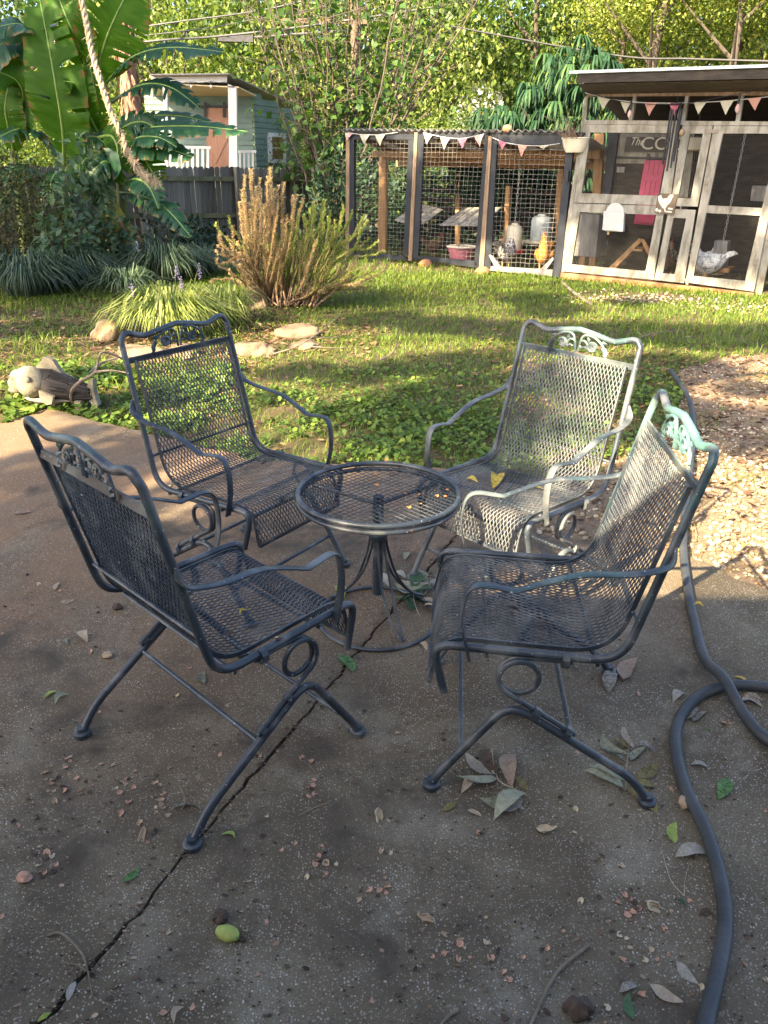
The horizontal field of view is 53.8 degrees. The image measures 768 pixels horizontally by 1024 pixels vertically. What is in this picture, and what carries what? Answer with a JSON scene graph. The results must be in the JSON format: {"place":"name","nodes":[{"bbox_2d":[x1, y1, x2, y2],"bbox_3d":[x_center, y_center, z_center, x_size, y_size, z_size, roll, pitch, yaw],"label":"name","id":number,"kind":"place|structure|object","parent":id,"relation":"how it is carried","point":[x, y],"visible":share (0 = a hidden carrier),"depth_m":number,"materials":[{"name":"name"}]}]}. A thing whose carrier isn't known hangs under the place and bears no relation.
{"place":"outdoors","nodes":[
{"label":"outdoors","id":0,"kind":"place"},
{"bbox_2d":[0,409,504,1023],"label":"patio slab","id":1,"kind":"structure","parent":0,"point":[132,719],"depth_m":2.38,"materials":[{"name":"concrete"}]},
{"bbox_2d":[23,416,365,853],"bbox_3d":[-0.470,0.204,2.017,0.615,0.989,0.618,22,32,39],"label":"spring armchair","id":2,"kind":"object","parent":1,"relation":"on","point":[135,582],"visible":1,"depth_m":1.91,"materials":[{"name":"blue paint"}]},
{"bbox_2d":[118,313,349,628],"bbox_3d":[-0.554,-0.200,2.901,0.618,0.989,0.615,17,29,31],"label":"spring armchair","id":3,"kind":"object","parent":1,"relation":"on","point":[282,457],"visible":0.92,"depth_m":2.86,"materials":[{"name":"blue paint"}]},
{"bbox_2d":[295,461,461,651],"bbox_3d":[-0.022,0.151,2.729,0.577,0.504,0.577,1,25,0],"label":"round table","id":4,"kind":"object","parent":1,"relation":"on","point":[378,532],"visible":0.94,"depth_m":2.67,"materials":[{"name":"paint"}]},
{"bbox_2d":[0,185,767,510],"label":"lawn ground","id":5,"kind":"structure","parent":0,"point":[312,445],"depth_m":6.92,"materials":[{"name":"green plant"}]},
{"bbox_2d":[0,120,58,200],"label":"bush","id":6,"kind":"object","parent":5,"relation":"on","point":[38,149],"visible":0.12,"depth_m":21.56,"materials":[{"name":"green plant"}]},
{"bbox_2d":[0,109,98,213],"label":"bush","id":7,"kind":"object","parent":5,"relation":"on","point":[24,149],"visible":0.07,"depth_m":21.39,"materials":[{"name":"green plant"}]},
{"bbox_2d":[0,145,103,291],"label":"boxwood shrub","id":8,"kind":"object","parent":5,"relation":"on","point":[26,236],"visible":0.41,"depth_m":10.20,"materials":[{"name":"green plant"}]},
{"bbox_2d":[0,0,107,262],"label":"banana plant","id":9,"kind":"object","parent":5,"relation":"on","point":[23,85],"visible":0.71,"depth_m":11.07,"materials":[{"name":"green plant"}]},
{"bbox_2d":[8,356,100,412],"bbox_3d":[-2.239,-0.864,5.120,0.625,0.357,0.269,6,25,11],"label":"stone fish","id":10,"kind":"object","parent":5,"relation":"on","point":[47,380],"visible":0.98,"depth_m":5.07},
{"bbox_2d":[0,244,110,299],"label":"liriope clump","id":11,"kind":"object","parent":5,"relation":"on","point":[34,274],"visible":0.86,"depth_m":9.19,"materials":[{"name":"green plant"}]},
{"bbox_2d":[25,187,109,292],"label":"leafy vine","id":12,"kind":"object","parent":5,"relation":"on","point":[66,243],"visible":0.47,"depth_m":9.99,"materials":[{"name":"green plant"}]},
{"bbox_2d":[50,130,125,274],"bbox_3d":[-4.436,-4.425,11.061,1.352,2.072,1.232,14,28,27],"label":"leafy vine","id":13,"kind":"object","parent":5,"relation":"on","point":[91,215],"visible":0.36,"depth_m":10.91,"materials":[{"name":"green plant"}]},
{"bbox_2d":[0,0,175,165],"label":"tree","id":14,"kind":"object","parent":5,"relation":"on","point":[20,3],"visible":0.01,"depth_m":31.18,"materials":[{"name":"green plant"}]},
{"bbox_2d":[43,242,139,288],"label":"liriope clump","id":15,"kind":"object","parent":5,"relation":"on","point":[94,259],"visible":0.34,"depth_m":9.98,"materials":[{"name":"green plant"}]},
{"bbox_2d":[69,351,125,408],"bbox_3d":[-1.889,-0.854,5.007,0.478,0.420,0.214,1,25,0],"label":"stick","id":16,"kind":"object","parent":5,"relation":"on","point":[75,385],"visible":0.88,"depth_m":4.93,"materials":[{"name":"wood"}]},
{"bbox_2d":[89,319,130,341],"bbox_3d":[-2.651,-1.701,7.352,0.413,0.337,0.332,-6,25,-15],"label":"edging rock","id":17,"kind":"object","parent":5,"relation":"on","point":[109,334],"visible":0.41,"depth_m":7.25,"materials":[{"name":"stone"}]},
{"bbox_2d":[0,0,222,154],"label":"tree","id":18,"kind":"object","parent":5,"relation":"on","point":[153,6],"visible":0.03,"depth_m":35.07,"materials":[{"name":"green plant"}]},
{"bbox_2d":[92,203,144,277],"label":"leafy vine","id":19,"kind":"object","parent":5,"relation":"on","point":[116,244],"visible":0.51,"depth_m":10.99,"materials":[{"name":"green plant"}]},
{"bbox_2d":[0,358,241,429],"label":"creeping weed leaves","id":20,"kind":"object","parent":5,"relation":"on","point":[105,378],"visible":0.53,"depth_m":5.39,"materials":[{"name":"green plant"}]},
{"bbox_2d":[77,262,172,296],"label":"liriope clump","id":21,"kind":"object","parent":5,"relation":"on","point":[120,280],"visible":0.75,"depth_m":9.41,"materials":[{"name":"green plant"}]},
{"bbox_2d":[0,313,261,403],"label":"rough grass","id":22,"kind":"structure","parent":5,"relation":"on","point":[104,355],"depth_m":6.81,"materials":[{"name":"green plant"}]},
{"bbox_2d":[113,23,153,228],"bbox_3d":[-6.127,-11.411,17.372,4.445,9.530,4.692,-10,27,-22],"label":"shaggy tree","id":23,"kind":"object","parent":5,"relation":"on","point":[129,79],"visible":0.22,"depth_m":17.42,"materials":[{"name":"brown plant"}]},
{"bbox_2d":[112,344,173,362],"bbox_3d":[-2.118,-1.357,6.676,0.585,0.230,0.416,18,30,33],"label":"edging rock","id":24,"kind":"object","parent":5,"relation":"on","point":[136,349],"visible":0.34,"depth_m":6.56,"materials":[{"name":"stone"}]},
{"bbox_2d":[46,0,247,265],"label":"banana plant","id":25,"kind":"object","parent":5,"relation":"on","point":[112,16],"visible":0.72,"depth_m":11.02,"materials":[{"name":"green plant"}]},
{"bbox_2d":[0,164,334,253],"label":"picket fence","id":26,"kind":"object","parent":5,"relation":"on","point":[180,184],"visible":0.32,"depth_m":16.07,"materials":[{"name":"grey wood"}]},
{"bbox_2d":[104,237,230,282],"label":"liriope clump","id":27,"kind":"object","parent":5,"relation":"on","point":[159,260],"visible":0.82,"depth_m":10.54,"materials":[{"name":"green plant"}]},
{"bbox_2d":[34,0,307,136],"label":"tree","id":28,"kind":"object","parent":5,"relation":"on","point":[213,12],"visible":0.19,"depth_m":27.77,"materials":[{"name":"green plant"}]},
{"bbox_2d":[85,263,259,337],"bbox_3d":[-2.087,-2.058,7.405,1.766,0.649,1.783,9,26,17],"label":"liriope clump","id":29,"kind":"object","parent":5,"relation":"on","point":[157,304],"visible":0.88,"depth_m":7.14,"materials":[{"name":"green plant"}]},
{"bbox_2d":[139,192,212,249],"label":"shade plant","id":30,"kind":"object","parent":5,"relation":"on","point":[165,233],"visible":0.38,"depth_m":13.47,"materials":[{"name":"green plant"}]},
{"bbox_2d":[164,239,236,275],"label":"liriope clump","id":31,"kind":"object","parent":5,"relation":"on","point":[208,268],"visible":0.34,"depth_m":11.39,"materials":[{"name":"green plant"}]},
{"bbox_2d":[175,213,237,254],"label":"shade plant","id":32,"kind":"object","parent":5,"relation":"on","point":[209,240],"visible":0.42,"depth_m":14.25,"materials":[{"name":"green plant"}]},
{"bbox_2d":[144,73,301,191],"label":"garden shed","id":33,"kind":"structure","parent":5,"relation":"on","point":[228,100],"depth_m":22.41,"materials":[{"name":"green paint"}]},
{"bbox_2d":[200,102,228,173],"bbox_3d":[-5.068,-11.053,22.696,0.921,2.205,0.090,1,25,0],"label":"barn door","id":34,"kind":"structure","parent":33,"relation":"in","point":[219,151],"depth_m":22.66,"materials":[{"name":"brown wood"}]},
{"bbox_2d":[267,133,285,162],"bbox_3d":[-3.347,-11.421,23.747,0.065,0.861,1.052,12,27,23],"label":"window frame","id":35,"kind":"structure","parent":33,"relation":"in","point":[271,148],"depth_m":23.62,"materials":[{"name":"white wood"}]},
{"bbox_2d":[200,277,274,325],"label":"liriope clump","id":36,"kind":"object","parent":5,"relation":"on","point":[233,294],"visible":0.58,"depth_m":7.92,"materials":[{"name":"green plant"}]},
{"bbox_2d":[225,342,279,357],"bbox_3d":[-1.177,-1.428,6.824,0.502,0.201,0.360,-1,25,-4],"label":"edging rock","id":37,"kind":"object","parent":5,"relation":"on","point":[248,349],"visible":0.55,"depth_m":6.73,"materials":[{"name":"stone"}]},
{"bbox_2d":[130,0,388,168],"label":"tree","id":38,"kind":"object","parent":5,"relation":"on","point":[189,61],"visible":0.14,"depth_m":28.92,"materials":[{"name":"green plant"}]},
{"bbox_2d":[40,488,497,1023],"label":"joint soil strip","id":39,"kind":"object","parent":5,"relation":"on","point":[61,1005],"visible":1,"depth_m":2.01,"materials":[{"name":"soil"}]},
{"bbox_2d":[218,0,366,199],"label":"utility pole","id":40,"kind":"object","parent":5,"relation":"on","point":[238,39],"visible":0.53,"depth_m":26.43,"materials":[{"name":"brown wood"}]},
{"bbox_2d":[144,0,480,42],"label":"overhead cable","id":41,"kind":"object","parent":40,"relation":"attached to","point":[206,37],"visible":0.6,"depth_m":25.36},
{"bbox_2d":[269,323,318,340],"bbox_3d":[-0.897,-1.757,7.528,0.532,0.204,0.415,-9,26,-20],"label":"edging rock","id":42,"kind":"object","parent":5,"relation":"on","point":[296,331],"visible":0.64,"depth_m":7.43,"materials":[{"name":"stone"}]},
{"bbox_2d":[209,166,388,307],"bbox_3d":[-1.011,-3.189,8.808,2.183,1.529,1.016,1,25,0],"label":"rosemary bush","id":43,"kind":"object","parent":5,"relation":"on","point":[275,291],"visible":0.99,"depth_m":8.78,"materials":[{"name":"brown plant"}]},
{"bbox_2d":[251,108,398,218],"bbox_3d":[-1.919,-11.031,24.639,5.452,4.234,5.850,-15,29,-31],"label":"bush","id":44,"kind":"object","parent":5,"relation":"on","point":[308,155],"visible":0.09,"depth_m":23.42,"materials":[{"name":"green plant"}]},
{"bbox_2d":[298,169,356,248],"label":"shade plant","id":45,"kind":"object","parent":5,"relation":"on","point":[317,190],"visible":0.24,"depth_m":15.59,"materials":[{"name":"green plant"}]},
{"bbox_2d":[313,126,345,254],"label":"shade plant","id":46,"kind":"object","parent":5,"relation":"on","point":[338,205],"visible":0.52,"depth_m":14.28,"materials":[{"name":"green plant"}]},
{"bbox_2d":[183,0,483,183],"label":"tree","id":47,"kind":"object","parent":5,"relation":"on","point":[340,53],"visible":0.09,"depth_m":32.03,"materials":[{"name":"green plant"}]},
{"bbox_2d":[203,0,477,227],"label":"fig shrub","id":48,"kind":"object","parent":5,"relation":"on","point":[356,101],"visible":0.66,"depth_m":16.51,"materials":[{"name":"green plant"}]},
{"bbox_2d":[298,129,422,247],"bbox_3d":[-0.475,-6.880,16.197,2.807,2.391,2.128,1,25,0],"label":"bush","id":49,"kind":"object","parent":5,"relation":"on","point":[367,181],"visible":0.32,"depth_m":15.99,"materials":[{"name":"green plant"}]},
{"bbox_2d":[0,292,767,548],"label":"bark mulch litter","id":50,"kind":"object","parent":5,"relation":"on","point":[270,328],"visible":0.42,"depth_m":6.59,"materials":[{"name":"brown plant"}]},
{"bbox_2d":[96,354,683,471],"bbox_3d":[0.208,-0.784,5.372,4.227,0.104,2.756,1,25,0],"label":"clover cover","id":51,"kind":"object","parent":5,"relation":"on","point":[414,415],"visible":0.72,"depth_m":5.06,"materials":[{"name":"green plant"}]},
{"bbox_2d":[258,0,536,193],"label":"tree","id":52,"kind":"object","parent":5,"relation":"on","point":[432,91],"visible":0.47,"depth_m":27.96,"materials":[{"name":"green plant"}]},
{"bbox_2d":[357,102,464,220],"bbox_3d":[0.880,-11.008,24.746,5.681,4.167,5.744,1,25,0],"label":"bush","id":53,"kind":"object","parent":5,"relation":"on","point":[424,168],"visible":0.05,"depth_m":23.93,"materials":[{"name":"green plant"}]},
{"bbox_2d":[356,124,476,250],"bbox_3d":[0.752,-6.670,15.669,2.417,2.473,2.351,22,32,39],"label":"bush","id":54,"kind":"object","parent":5,"relation":"on","point":[398,226],"visible":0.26,"depth_m":15.51,"materials":[{"name":"green plant"}]},
{"bbox_2d":[340,0,596,180],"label":"tree","id":55,"kind":"object","parent":5,"relation":"on","point":[422,65],"visible":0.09,"depth_m":36.32,"materials":[{"name":"green plant"}]},
{"bbox_2d":[343,128,608,278],"bbox_3d":[1.729,-5.500,13.297,4.603,2.205,2.360,19,30,34],"label":"chicken run","id":56,"kind":"object","parent":5,"relation":"on","point":[413,152],"visible":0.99,"depth_m":12.76,"materials":[{"name":"metal"}]},
{"bbox_2d":[446,244,475,259],"bbox_3d":[1.348,-4.495,13.208,0.540,0.295,0.532,1,25,0],"label":"pink tub","id":57,"kind":"object","parent":56,"relation":"on","point":[455,252],"visible":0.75,"depth_m":13.04,"materials":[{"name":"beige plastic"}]},
{"bbox_2d":[440,207,501,245],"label":"slanted ramp","id":58,"kind":"structure","parent":56,"relation":"on","point":[462,218],"depth_m":13.29,"materials":[{"name":"wood"}]},
{"bbox_2d":[491,237,516,266],"bbox_3d":[1.980,-4.253,12.365,0.306,0.567,0.653,16,28,29],"label":"chicken","id":59,"kind":"object","parent":56,"relation":"on","point":[511,249],"visible":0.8,"depth_m":12.29},
{"bbox_2d":[525,214,554,244],"bbox_3d":[2.675,-4.822,12.902,0.510,0.480,0.502,1,25,0],"label":"poultry feeder","id":60,"kind":"object","parent":56,"relation":"hanging from","point":[535,227],"visible":0.75,"depth_m":12.78,"materials":[{"name":"grey plastic"}]},
{"bbox_2d":[534,232,555,268],"bbox_3d":[2.580,-4.179,12.102,0.318,0.668,0.679,9,26,17],"label":"chicken","id":61,"kind":"object","parent":56,"relation":"on","point":[548,254],"visible":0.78,"depth_m":11.89},
{"bbox_2d":[445,75,506,169],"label":"bush","id":62,"kind":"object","parent":5,"relation":"on","point":[499,98],"depth_m":31.67,"materials":[{"name":"plant"}]},
{"bbox_2d":[423,119,554,256],"bbox_3d":[2.142,-6.347,14.883,2.167,2.563,2.089,-18,31,-36],"label":"bush","id":63,"kind":"object","parent":5,"relation":"on","point":[475,204],"visible":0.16,"depth_m":14.88,"materials":[{"name":"green plant"}]},
{"bbox_2d":[443,35,623,255],"bbox_3d":[2.969,-6.682,14.154,3.688,3.811,1.945,1,25,0],"label":"drooping evergreen","id":64,"kind":"object","parent":5,"relation":"on","point":[564,99],"visible":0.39,"depth_m":13.63,"materials":[{"name":"green plant"}]},
{"bbox_2d":[398,0,705,124],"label":"tree","id":65,"kind":"object","parent":5,"relation":"on","point":[534,53],"visible":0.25,"depth_m":29.69,"materials":[{"name":"green plant"}]},
{"bbox_2d":[497,169,607,258],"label":"bush","id":66,"kind":"object","parent":5,"relation":"on","point":[525,236],"visible":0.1,"depth_m":14.24,"materials":[{"name":"green plant"}]},
{"bbox_2d":[464,0,734,122],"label":"tree","id":67,"kind":"object","parent":5,"relation":"on","point":[549,27],"visible":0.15,"depth_m":30.75,"materials":[{"name":"green plant"}]},
{"bbox_2d":[540,0,719,68],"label":"tree","id":68,"kind":"object","parent":5,"relation":"on","point":[621,41],"visible":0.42,"depth_m":25.54,"materials":[{"name":"green plant"}]},
{"bbox_2d":[538,0,765,119],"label":"tree","id":69,"kind":"object","parent":5,"relation":"on","point":[712,55],"visible":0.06,"depth_m":26.77,"materials":[{"name":"green plant"}]},
{"bbox_2d":[570,0,754,67],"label":"tree","id":70,"kind":"object","parent":5,"relation":"on","point":[662,20],"visible":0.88,"depth_m":22.76,"materials":[{"name":"green plant"}]},
{"bbox_2d":[560,64,767,296],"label":"chicken coop","id":71,"kind":"structure","parent":5,"relation":"on","point":[635,179],"depth_m":10.81,"materials":[{"name":"white wood"}]},
{"bbox_2d":[544,114,589,152],"bbox_3d":[2.620,-5.433,10.790,0.597,0.544,0.413,-8,26,-18],"label":"hanging planter","id":72,"kind":"object","parent":71,"relation":"hanging from","point":[575,143],"visible":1,"depth_m":10.81,"materials":[{"name":"ceramic"}]},
{"bbox_2d":[574,213,606,265],"bbox_3d":[3.333,-4.388,12.191,0.376,0.779,0.450,16,29,30],"label":"grey cabinet","id":73,"kind":"object","parent":71,"relation":"on","point":[588,230],"visible":0.76,"depth_m":12.02,"materials":[{"name":"metal"}]},
{"bbox_2d":[602,203,624,231],"bbox_3d":[3.336,-4.255,10.935,0.319,0.389,0.124,16,29,30],"label":"white wall box","id":74,"kind":"object","parent":71,"relation":"attached to","point":[613,217],"visible":1,"depth_m":10.91,"materials":[{"name":"plastic"}]},
{"bbox_2d":[564,201,664,279],"bbox_3d":[3.362,-4.010,11.134,1.370,1.021,0.061,16,29,30],"label":"door","id":75,"kind":"structure","parent":71,"relation":"in","point":[569,266],"depth_m":11.14,"materials":[{"name":"white wood"}]},
{"bbox_2d":[574,124,680,204],"bbox_3d":[3.422,-4.908,10.698,1.393,1.037,0.049,16,29,30],"label":"window","id":76,"kind":"structure","parent":71,"relation":"in","point":[668,178],"depth_m":10.71,"materials":[{"name":"white wood"}]},
{"bbox_2d":[609,239,649,267],"bbox_3d":[3.853,-4.015,11.788,0.781,0.520,0.550,16,29,30],"label":"roost ladder","id":77,"kind":"object","parent":71,"relation":"on","point":[633,247],"visible":0.68,"depth_m":11.55,"materials":[{"name":"wood"}]},
{"bbox_2d":[654,193,677,214],"bbox_3d":[3.933,-4.296,10.552,0.277,0.271,0.026,16,29,30],"label":"hen plaque","id":78,"kind":"object","parent":71,"relation":"attached to","point":[665,203],"visible":1,"depth_m":10.54,"materials":[{"name":"wood"}]},
{"bbox_2d":[662,89,684,170],"bbox_3d":[3.846,-5.065,9.995,0.233,1.028,0.189,1,25,0],"label":"wind chime","id":79,"kind":"object","parent":71,"relation":"hanging from","point":[681,133],"visible":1,"depth_m":10.01,"materials":[{"name":"black metal"}]},
{"bbox_2d":[654,206,695,282],"bbox_3d":[4.138,-3.773,10.681,0.471,1.009,0.061,16,29,30],"label":"door","id":80,"kind":"structure","parent":71,"relation":"in","point":[679,276],"depth_m":10.69,"materials":[{"name":"white wood"}]},
{"bbox_2d":[586,93,767,114],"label":"bunting","id":81,"kind":"object","parent":71,"relation":"hanging from","point":[725,104],"visible":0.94,"depth_m":10.03,"materials":[{"name":"fabric"}]},
{"bbox_2d":[672,125,712,206],"bbox_3d":[4.194,-4.677,10.244,0.462,1.004,0.059,17,29,31],"label":"window","id":82,"kind":"structure","parent":71,"relation":"in","point":[689,129],"depth_m":10.23,"materials":[{"name":"white wood"}]},
{"bbox_2d":[690,243,737,276],"bbox_3d":[4.718,-3.600,10.924,0.653,0.589,0.330,18,30,33],"label":"chicken","id":83,"kind":"object","parent":71,"relation":"on","point":[716,266],"visible":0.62,"depth_m":10.82},
{"bbox_2d":[685,126,767,291],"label":"door","id":84,"kind":"structure","parent":71,"relation":"in","point":[749,283],"depth_m":10.18,"materials":[{"name":"white wood"}]},
{"bbox_2d":[604,0,767,68],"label":"tree","id":85,"kind":"object","parent":5,"relation":"on","point":[743,44],"visible":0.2,"depth_m":24.78,"materials":[{"name":"green plant"}]},
{"bbox_2d":[610,302,767,366],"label":"seeding grass","id":86,"kind":"structure","parent":5,"relation":"on","point":[713,331],"depth_m":7.95,"materials":[{"name":"plant"}]},
{"bbox_2d":[641,0,767,64],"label":"tree","id":87,"kind":"object","parent":5,"relation":"on","point":[740,14],"visible":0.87,"depth_m":21.79,"materials":[{"name":"green plant"}]},
{"bbox_2d":[678,4,767,65],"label":"tree","id":88,"kind":"object","parent":5,"relation":"on","point":[709,49],"visible":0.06,"depth_m":27.67,"materials":[{"name":"green plant"}]},
{"bbox_2d":[681,0,767,63],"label":"tree","id":89,"kind":"object","parent":5,"relation":"on","point":[760,28],"visible":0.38,"depth_m":23.01,"materials":[{"name":"green plant"}]},
{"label":"shade tree","id":90,"kind":"object","parent":5,"relation":"on","visible":0},
{"bbox_2d":[78,0,162,192],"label":"frayed rope","id":91,"kind":"object","parent":90,"relation":"hanging from","point":[98,74],"visible":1,"depth_m":2.07,"materials":[{"name":"fabric"}]},
{"bbox_2d":[41,474,767,1023],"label":"patio slab","id":92,"kind":"structure","parent":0,"point":[387,696],"depth_m":1.84,"materials":[{"name":"concrete"}]},
{"bbox_2d":[215,924,239,942],"bbox_3d":[-0.338,0.910,1.635,0.055,0.034,0.034,6,25,10],"label":"green husk","id":93,"kind":"object","parent":92,"relation":"on","point":[227,933],"visible":1,"depth_m":1.62,"materials":[{"name":"plant"}]},
{"bbox_2d":[0,451,767,1023],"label":"patio crumbs","id":94,"kind":"object","parent":92,"relation":"on","point":[436,975],"visible":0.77,"depth_m":1.72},
{"bbox_2d":[383,569,435,604],"bbox_3d":[0.130,0.275,3.018,0.332,0.039,0.215,21,31,37],"label":"leaf spray","id":95,"kind":"object","parent":92,"relation":"on","point":[406,583],"visible":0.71,"depth_m":3.01,"materials":[{"name":"plant"}]},
{"bbox_2d":[395,573,432,613],"bbox_3d":[0.126,0.310,2.961,0.137,0.034,0.307,10,26,20],"label":"leaf spray","id":96,"kind":"object","parent":92,"relation":"on","point":[410,601],"visible":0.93,"depth_m":2.96,"materials":[{"name":"plant"}]},
{"bbox_2d":[457,748,527,819],"bbox_3d":[0.292,0.723,2.049,0.189,0.040,0.262,1,25,0],"label":"leaf spray","id":97,"kind":"object","parent":92,"relation":"on","point":[509,799],"visible":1,"depth_m":2.05,"materials":[{"name":"beige plant"}]},
{"bbox_2d":[407,319,642,640],"bbox_3d":[0.521,-0.167,2.861,0.618,0.989,0.615,-21,32,-39],"label":"spring armchair","id":98,"kind":"object","parent":92,"relation":"on","point":[545,516],"visible":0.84,"depth_m":2.85,"materials":[{"name":"blue paint"}]},
{"bbox_2d":[529,943,590,1023],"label":"twig","id":99,"kind":"object","parent":92,"relation":"on","point":[566,963],"visible":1,"depth_m":1.56,"materials":[{"name":"wood"}]},
{"bbox_2d":[422,389,718,809],"bbox_3d":[0.442,0.192,2.075,0.618,0.989,0.615,3,25,4],"label":"spring armchair","id":100,"kind":"object","parent":92,"relation":"on","point":[459,638],"visible":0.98,"depth_m":1.96,"materials":[{"name":"blue paint"}]},
{"bbox_2d":[561,995,594,1022],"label":"seed pod","id":101,"kind":"object","parent":92,"relation":"on","point":[577,1009],"visible":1,"depth_m":1.49,"materials":[{"name":"plant"}]},
{"bbox_2d":[584,727,658,813],"bbox_3d":[0.694,0.702,2.115,0.216,0.029,0.291,15,28,29],"label":"leaf spray","id":102,"kind":"object","parent":92,"relation":"on","point":[605,773],"visible":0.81,"depth_m":2.10,"materials":[{"name":"plant"}]},
{"bbox_2d":[650,984,682,1002],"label":"fallen leaf","id":103,"kind":"object","parent":92,"relation":"on","point":[662,992],"visible":1,"depth_m":1.53,"materials":[{"name":"plant"}]},
{"bbox_2d":[675,842,705,856],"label":"fallen leaf","id":104,"kind":"object","parent":92,"relation":"on","point":[687,848],"visible":0.91,"depth_m":1.85,"materials":[{"name":"plant"}]},
{"bbox_2d":[669,368,767,1023],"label":"garden hose","id":105,"kind":"object","parent":92,"relation":"on","point":[717,972],"visible":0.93,"depth_m":2.10,"materials":[{"name":"rubber"}]},
{"bbox_2d":[451,25,767,61],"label":"overhead cable","id":106,"kind":"object","parent":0,"point":[705,59],"visible":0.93,"depth_m":16.73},
{"bbox_2d":[511,287,767,587],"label":"gravel path","id":107,"kind":"structure","parent":0,"point":[723,500],"depth_m":4.07,"materials":[{"name":"beige gravel"}]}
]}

